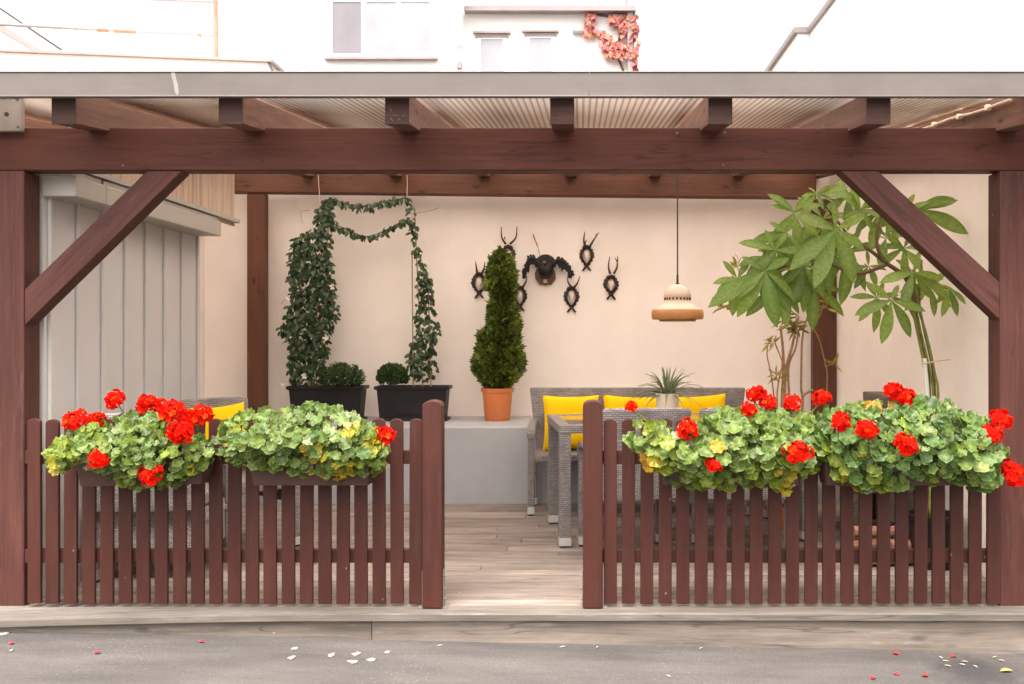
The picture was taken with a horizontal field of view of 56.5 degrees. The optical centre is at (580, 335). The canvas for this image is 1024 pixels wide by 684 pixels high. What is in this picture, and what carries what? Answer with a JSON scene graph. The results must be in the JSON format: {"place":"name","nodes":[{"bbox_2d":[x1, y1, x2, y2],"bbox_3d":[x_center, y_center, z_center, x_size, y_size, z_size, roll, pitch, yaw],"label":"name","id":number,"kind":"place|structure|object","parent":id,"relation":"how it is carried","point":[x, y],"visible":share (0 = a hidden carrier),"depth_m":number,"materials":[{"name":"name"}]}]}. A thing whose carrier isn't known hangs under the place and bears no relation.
{"place":"outdoors","nodes":[
{"label":"outdoors","id":0,"kind":"place"},
{"bbox_2d":[0,6,72,50],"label":"gable roof","id":1,"kind":"structure","parent":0,"point":[24,38],"depth_m":13.50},
{"bbox_2d":[0,0,826,70],"label":"sky","id":2,"kind":"structure","parent":0,"point":[675,35],"materials":[{"name":"white"}]},
{"bbox_2d":[0,632,1023,683],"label":"street","id":3,"kind":"structure","parent":0,"point":[52,658],"depth_m":4.18,"materials":[{"name":"grey asphalt"}]},
{"bbox_2d":[36,127,239,596],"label":"side house","id":4,"kind":"structure","parent":3,"relation":"on","point":[126,315],"depth_m":5.54,"materials":[{"name":"grey wood"}]},
{"bbox_2d":[0,48,284,70],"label":"annex","id":5,"kind":"object","parent":3,"relation":"on","point":[30,60],"visible":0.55,"depth_m":10.21,"materials":[{"name":"white paint"}]},
{"bbox_2d":[0,0,218,56],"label":"pipe frame","id":6,"kind":"object","parent":5,"relation":"on","point":[199,34],"visible":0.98,"depth_m":11.98,"materials":[{"name":"beige metal"}]},
{"bbox_2d":[347,660,357,663],"bbox_3d":[-0.998,1.426,4.155,0.052,0.002,0.038,0,0,41],"label":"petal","id":7,"kind":"object","parent":3,"relation":"on","point":[352,661],"visible":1,"depth_m":4.15,"materials":[{"name":"white plant"}]},
{"bbox_2d":[218,0,487,70],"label":"background house","id":8,"kind":"structure","parent":3,"relation":"on","point":[356,35],"depth_m":25.00,"materials":[{"name":"white paint"}]},
{"bbox_2d":[324,0,437,59],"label":"window","id":9,"kind":"structure","parent":8,"relation":"in","point":[358,29],"depth_m":24.99,"materials":[{"name":"grey glass"}]},
{"bbox_2d":[0,606,1023,654],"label":"deck step","id":10,"kind":"object","parent":3,"relation":"on","point":[972,629],"visible":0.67,"depth_m":4.46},
{"bbox_2d":[25,399,448,607],"bbox_3d":[-1.656,0.803,4.553,2.036,0.990,0.095,0,0,0],"label":"picket fence","id":11,"kind":"object","parent":10,"relation":"on","point":[423,555],"visible":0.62,"depth_m":4.54,"materials":[{"name":"brown paint"}]},
{"bbox_2d":[41,388,215,492],"bbox_3d":[-2.092,0.485,4.372,0.830,0.480,0.338,0,0,0],"label":"geranium box","id":12,"kind":"object","parent":11,"relation":"attached to","point":[121,454],"visible":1,"depth_m":4.34,"materials":[{"name":"green plastic"}]},
{"bbox_2d":[211,400,395,484],"bbox_3d":[-1.290,0.495,4.369,0.862,0.394,0.344,0,0,0],"label":"geranium box","id":13,"kind":"object","parent":11,"relation":"attached to","point":[294,450],"visible":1,"depth_m":4.33,"materials":[{"name":"brown plastic"}]},
{"bbox_2d":[578,399,1000,607],"bbox_3d":[0.999,0.803,4.553,2.024,0.990,0.095,0,0,0],"label":"picket fence","id":14,"kind":"object","parent":10,"relation":"on","point":[599,586],"visible":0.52,"depth_m":4.54,"materials":[{"name":"brown paint"}]},
{"bbox_2d":[622,385,831,496],"bbox_3d":[0.678,0.488,4.354,0.977,0.518,0.373,0,0,0],"label":"geranium box","id":15,"kind":"object","parent":14,"relation":"attached to","point":[782,457],"visible":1,"depth_m":4.31,"materials":[{"name":"green plastic"}]},
{"bbox_2d":[813,382,1023,494],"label":"geranium box","id":16,"kind":"object","parent":14,"relation":"attached to","point":[973,453],"visible":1,"depth_m":4.31,"materials":[{"name":"green plastic"}]},
{"bbox_2d":[205,177,828,415],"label":"wall","id":17,"kind":"structure","parent":3,"relation":"on","point":[597,338],"depth_m":8.33,"materials":[{"name":"beige paint"}]},
{"bbox_2d":[471,261,485,298],"bbox_3d":[-0.896,-0.486,8.294,0.148,0.322,0.072,0,0,0],"label":"deer trophy","id":18,"kind":"object","parent":17,"relation":"attached to","point":[478,277],"visible":0.91,"depth_m":8.31,"materials":[{"name":"brown wood"}]},
{"bbox_2d":[501,227,516,259],"bbox_3d":[-0.633,-0.759,8.287,0.157,0.395,0.086,0,0,0],"label":"deer trophy","id":19,"kind":"object","parent":17,"relation":"attached to","point":[509,247],"visible":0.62,"depth_m":8.28,"materials":[{"name":"brown wood"}]},
{"bbox_2d":[515,276,526,310],"bbox_3d":[-0.536,-0.366,8.294,0.134,0.309,0.072,0,0,0],"label":"deer trophy","id":20,"kind":"object","parent":17,"relation":"attached to","point":[522,292],"visible":0.59,"depth_m":8.31,"materials":[{"name":"brown wood"}]},
{"bbox_2d":[522,234,574,284],"bbox_3d":[-0.286,-0.666,8.241,0.459,0.451,0.175,0,0,0],"label":"horned animal trophy","id":21,"kind":"object","parent":17,"relation":"attached to","point":[545,265],"visible":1,"depth_m":8.27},
{"bbox_2d":[563,276,579,311],"bbox_3d":[-0.082,-0.361,8.294,0.147,0.320,0.072,0,0,0],"label":"deer trophy","id":22,"kind":"object","parent":17,"relation":"attached to","point":[571,292],"visible":1,"depth_m":8.31,"materials":[{"name":"brown wood"}]},
{"bbox_2d":[579,232,598,270],"bbox_3d":[0.070,-0.735,8.287,0.174,0.343,0.086,0,0,0],"label":"deer trophy","id":23,"kind":"object","parent":17,"relation":"attached to","point":[586,251],"visible":1,"depth_m":8.31,"materials":[{"name":"brown wood"}]},
{"bbox_2d":[603,256,618,299],"bbox_3d":[0.262,-0.505,8.287,0.146,0.382,0.087,0,0,0],"label":"deer trophy","id":24,"kind":"object","parent":17,"relation":"attached to","point":[611,279],"visible":1,"depth_m":8.31,"materials":[{"name":"brown wood"}]},
{"bbox_2d":[461,0,635,70],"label":"background house","id":25,"kind":"structure","parent":3,"relation":"on","point":[523,38],"depth_m":25.50,"materials":[{"name":"white paint"}]},
{"bbox_2d":[473,31,510,70],"bbox_3d":[-2.388,-7.517,25.450,0.999,1.263,0.140,0,0,0],"label":"window","id":26,"kind":"structure","parent":25,"relation":"in","point":[491,49],"depth_m":25.49,"materials":[{"name":"white glass"}]},
{"bbox_2d":[522,30,558,70],"bbox_3d":[-1.088,-7.533,25.450,0.982,1.297,0.140,0,0,0],"label":"window","id":27,"kind":"structure","parent":25,"relation":"in","point":[540,48],"depth_m":25.49,"materials":[{"name":"white glass"}]},
{"bbox_2d":[581,12,640,70],"bbox_3d":[0.800,-7.840,25.339,1.611,1.666,0.300,0,0,0],"label":"red creeper","id":28,"kind":"object","parent":25,"relation":"attached to","point":[612,50],"visible":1,"depth_m":25.29,"materials":[{"name":"plant"}]},
{"bbox_2d":[242,416,856,503],"bbox_3d":[-0.550,1.153,7.840,5.500,0.894,0.980,0,0,0],"label":"wall ledge","id":29,"kind":"object","parent":3,"relation":"on","point":[486,462],"depth_m":7.35,"materials":[{"name":"grey paint"}]},
{"bbox_2d":[286,385,369,420],"bbox_3d":[-2.114,0.562,7.940,0.642,0.288,0.230,0,0,0],"label":"planter trough","id":30,"kind":"object","parent":29,"relation":"on","point":[350,398],"visible":0.62,"depth_m":7.84,"materials":[{"name":"black plastic"}]},
{"bbox_2d":[318,361,366,387],"bbox_3d":[-1.990,0.329,7.914,0.405,0.242,0.354,0,0,0],"label":"boxwood ball","id":31,"kind":"object","parent":30,"relation":"on","point":[339,374],"visible":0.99,"depth_m":7.83,"materials":[{"name":"green plant"}]},
{"bbox_2d":[275,175,437,386],"bbox_3d":[-1.879,-0.452,7.987,1.375,1.817,0.235,0,0,0],"label":"climbing plant","id":32,"kind":"object","parent":30,"relation":"in","point":[322,287],"visible":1,"depth_m":7.97,"materials":[{"name":"green plant"}]},
{"bbox_2d":[374,385,452,420],"bbox_3d":[-1.399,0.562,7.940,0.621,0.288,0.230,0,0,0],"label":"planter trough","id":33,"kind":"object","parent":29,"relation":"on","point":[404,402],"visible":0.81,"depth_m":7.84,"materials":[{"name":"black plastic"}]},
{"bbox_2d":[375,362,410,385],"bbox_3d":[-1.567,0.333,7.907,0.292,0.240,0.306,0,0,0],"label":"boxwood ball","id":34,"kind":"object","parent":33,"relation":"on","point":[389,373],"visible":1,"depth_m":7.84,"materials":[{"name":"green plant"}]},
{"bbox_2d":[404,202,441,385],"bbox_3d":[-1.331,-0.356,7.991,0.315,1.586,0.131,0,0,0],"label":"climbing plant","id":35,"kind":"object","parent":33,"relation":"in","point":[419,344],"visible":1,"depth_m":7.99,"materials":[{"name":"green plant"}]},
{"bbox_2d":[469,245,529,420],"bbox_3d":[-0.681,-0.028,7.925,0.508,1.468,0.512,0,0,0],"label":"conifer topiary","id":36,"kind":"object","parent":29,"relation":"on","point":[498,361],"visible":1,"depth_m":7.83,"materials":[{"name":"green plant"}]},
{"bbox_2d":[764,0,1023,576],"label":"house","id":37,"kind":"structure","parent":3,"relation":"on","point":[911,35],"depth_m":6.11,"materials":[{"name":"paint"}]},
{"bbox_2d":[1000,668,1012,670],"bbox_3d":[1.890,1.485,4.216,0.060,0.011,0.030,0,0,0],"label":"fallen leaf","id":38,"kind":"object","parent":3,"relation":"on","point":[1005,669],"visible":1,"depth_m":4.22,"materials":[{"name":"yellow plant"}]},
{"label":"deck base","id":39,"kind":"structure","parent":0,"visible":0},
{"bbox_2d":[26,504,998,605],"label":"deck","id":40,"kind":"structure","parent":39,"relation":"on","point":[506,555],"depth_m":5.30,"materials":[{"name":"wood"}]},
{"bbox_2d":[80,413,226,582],"bbox_3d":[-2.315,0.850,5.230,0.604,0.899,0.700,0,0,-4],"label":"wicker armchair","id":41,"kind":"object","parent":40,"relation":"on","point":[109,415],"visible":0.04,"depth_m":5.02,"materials":[{"name":"grey wicker"}]},
{"bbox_2d":[173,397,299,547],"bbox_3d":[-2.152,0.850,5.917,0.700,0.899,0.504,0,0,42],"label":"wicker armchair","id":42,"kind":"object","parent":40,"relation":"on","point":[214,402],"visible":0.06,"depth_m":5.86,"materials":[{"name":"grey wicker"}]},
{"bbox_2d":[186,402,245,465],"bbox_3d":[-2.285,0.645,6.025,0.380,0.420,0.143,-4,-11,-46],"label":"cushion","id":43,"kind":"object","parent":42,"relation":"on","point":[225,412],"visible":0.16,"depth_m":6.03,"materials":[{"name":"yellow fabric"}]},
{"bbox_2d":[0,71,1023,605],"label":"pergola","id":44,"kind":"object","parent":40,"relation":"on","point":[762,135],"visible":0.93,"depth_m":4.56,"materials":[{"name":"brown paint"}]},
{"bbox_2d":[0,99,24,132],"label":"junction plate","id":45,"kind":"object","parent":44,"relation":"attached to","point":[12,115],"visible":0.84,"depth_m":4.53,"materials":[{"name":"grey metal"}]},
{"bbox_2d":[651,174,703,321],"bbox_3d":[0.640,-0.699,6.300,0.346,1.210,0.346,0,0,0],"label":"pendant lamp","id":46,"kind":"object","parent":44,"relation":"hanging from","point":[677,305],"visible":0.98,"depth_m":6.21,"materials":[{"name":"beige ceramic"}]},
{"bbox_2d":[923,98,1011,127],"bbox_3d":[1.971,-1.272,6.175,0.026,0.394,3.651,0,0,0],"label":"cable","id":47,"kind":"object","parent":44,"relation":"attached to","point":[960,116],"visible":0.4,"depth_m":4.81,"materials":[{"name":"beige plastic"}]},
{"bbox_2d":[577,407,690,546],"bbox_3d":[0.301,0.850,5.591,0.554,0.899,0.700,0,0,-9],"label":"wicker armchair","id":48,"kind":"object","parent":40,"relation":"on","point":[620,415],"visible":0.25,"depth_m":5.30,"materials":[{"name":"grey wicker"}]},
{"bbox_2d":[527,387,748,515],"bbox_3d":[0.435,0.850,7.088,1.657,0.900,0.505,0,0,0],"label":"wicker sofa","id":49,"kind":"object","parent":40,"relation":"on","point":[734,397],"visible":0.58,"depth_m":7.29,"materials":[{"name":"grey wicker"}]},
{"bbox_2d":[542,395,598,450],"bbox_3d":[-0.075,0.655,7.151,0.430,0.420,0.154,0,-12,-4],"label":"cushion","id":50,"kind":"object","parent":49,"relation":"on","point":[562,405],"visible":0.4,"depth_m":7.11,"materials":[{"name":"yellow fabric"}]},
{"bbox_2d":[603,394,655,408],"bbox_3d":[0.385,0.660,7.170,0.450,0.420,0.154,2,-10,0],"label":"cushion","id":51,"kind":"object","parent":49,"relation":"on","point":[614,401],"visible":0.23,"depth_m":7.14,"materials":[{"name":"yellow fabric"}]},
{"bbox_2d":[678,393,725,412],"bbox_3d":[0.885,0.655,7.170,0.450,0.420,0.154,-3,-10,0],"label":"cushion","id":52,"kind":"object","parent":49,"relation":"on","point":[711,401],"visible":0.2,"depth_m":7.13,"materials":[{"name":"yellow fabric"}]},
{"bbox_2d":[547,413,803,547],"bbox_3d":[0.619,0.924,6.306,1.620,0.752,0.820,0,0,-7],"label":"wicker table","id":53,"kind":"object","parent":40,"relation":"on","point":[562,428],"visible":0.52,"depth_m":5.95,"materials":[{"name":"grey wicker"}]},
{"bbox_2d":[630,366,703,407],"bbox_3d":[0.567,0.377,6.325,0.481,0.342,0.536,0,0,-45],"label":"spider plant","id":54,"kind":"object","parent":53,"relation":"on","point":[668,396],"visible":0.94,"depth_m":6.27,"materials":[{"name":"green plant"}]},
{"bbox_2d":[692,408,795,547],"bbox_3d":[0.946,0.850,5.600,0.554,0.899,0.700,0,0,3],"label":"wicker armchair","id":55,"kind":"object","parent":40,"relation":"on","point":[711,491],"visible":0.1,"depth_m":5.35,"materials":[{"name":"grey wicker"}]},
{"bbox_2d":[712,253,841,527],"bbox_3d":[1.344,0.360,6.550,0.892,1.880,0.360,0,0,0],"label":"bare shrub","id":56,"kind":"object","parent":40,"relation":"on","point":[785,368],"visible":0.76,"depth_m":6.54,"materials":[{"name":"brown plant"}]},
{"bbox_2d":[708,179,967,570],"bbox_3d":[1.433,0.194,5.407,1.446,2.212,0.590,0,0,0],"label":"palmate plant","id":57,"kind":"object","parent":40,"relation":"on","point":[799,250],"visible":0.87,"depth_m":5.33,"materials":[{"name":"green plant"}]},
{"bbox_2d":[854,540,892,547],"bbox_3d":[1.660,1.190,5.381,0.300,0.066,0.071,0,0,-11],"label":"firewood log","id":58,"kind":"object","parent":40,"relation":"on","point":[873,543],"visible":0.02,"depth_m":5.35,"materials":[{"name":"brown wood"}]},
{"bbox_2d":[818,391,939,540],"bbox_3d":[1.877,0.850,6.210,0.554,0.900,1.219,0,0,0],"label":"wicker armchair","id":59,"kind":"object","parent":40,"relation":"on","point":[871,395],"visible":0.1,"depth_m":6.35,"materials":[{"name":"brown wicker"}]},
{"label":"firewood log","id":60,"kind":"object","parent":40,"relation":"on","visible":0},
{"bbox_2d":[872,538,910,547],"bbox_3d":[1.780,1.193,5.400,0.320,0.071,0.074,0,0,6],"label":"firewood log","id":61,"kind":"object","parent":60,"relation":"on","point":[909,542],"visible":0.02,"depth_m":5.37,"materials":[{"name":"brown wood"}]},
{"bbox_2d":[854,526,908,536],"bbox_3d":[1.720,1.120,5.427,0.330,0.064,0.066,0,0,-2],"label":"firewood log","id":62,"kind":"object","parent":61,"relation":"on","point":[873,531],"visible":0.27,"depth_m":5.40,"materials":[{"name":"brown wood"}]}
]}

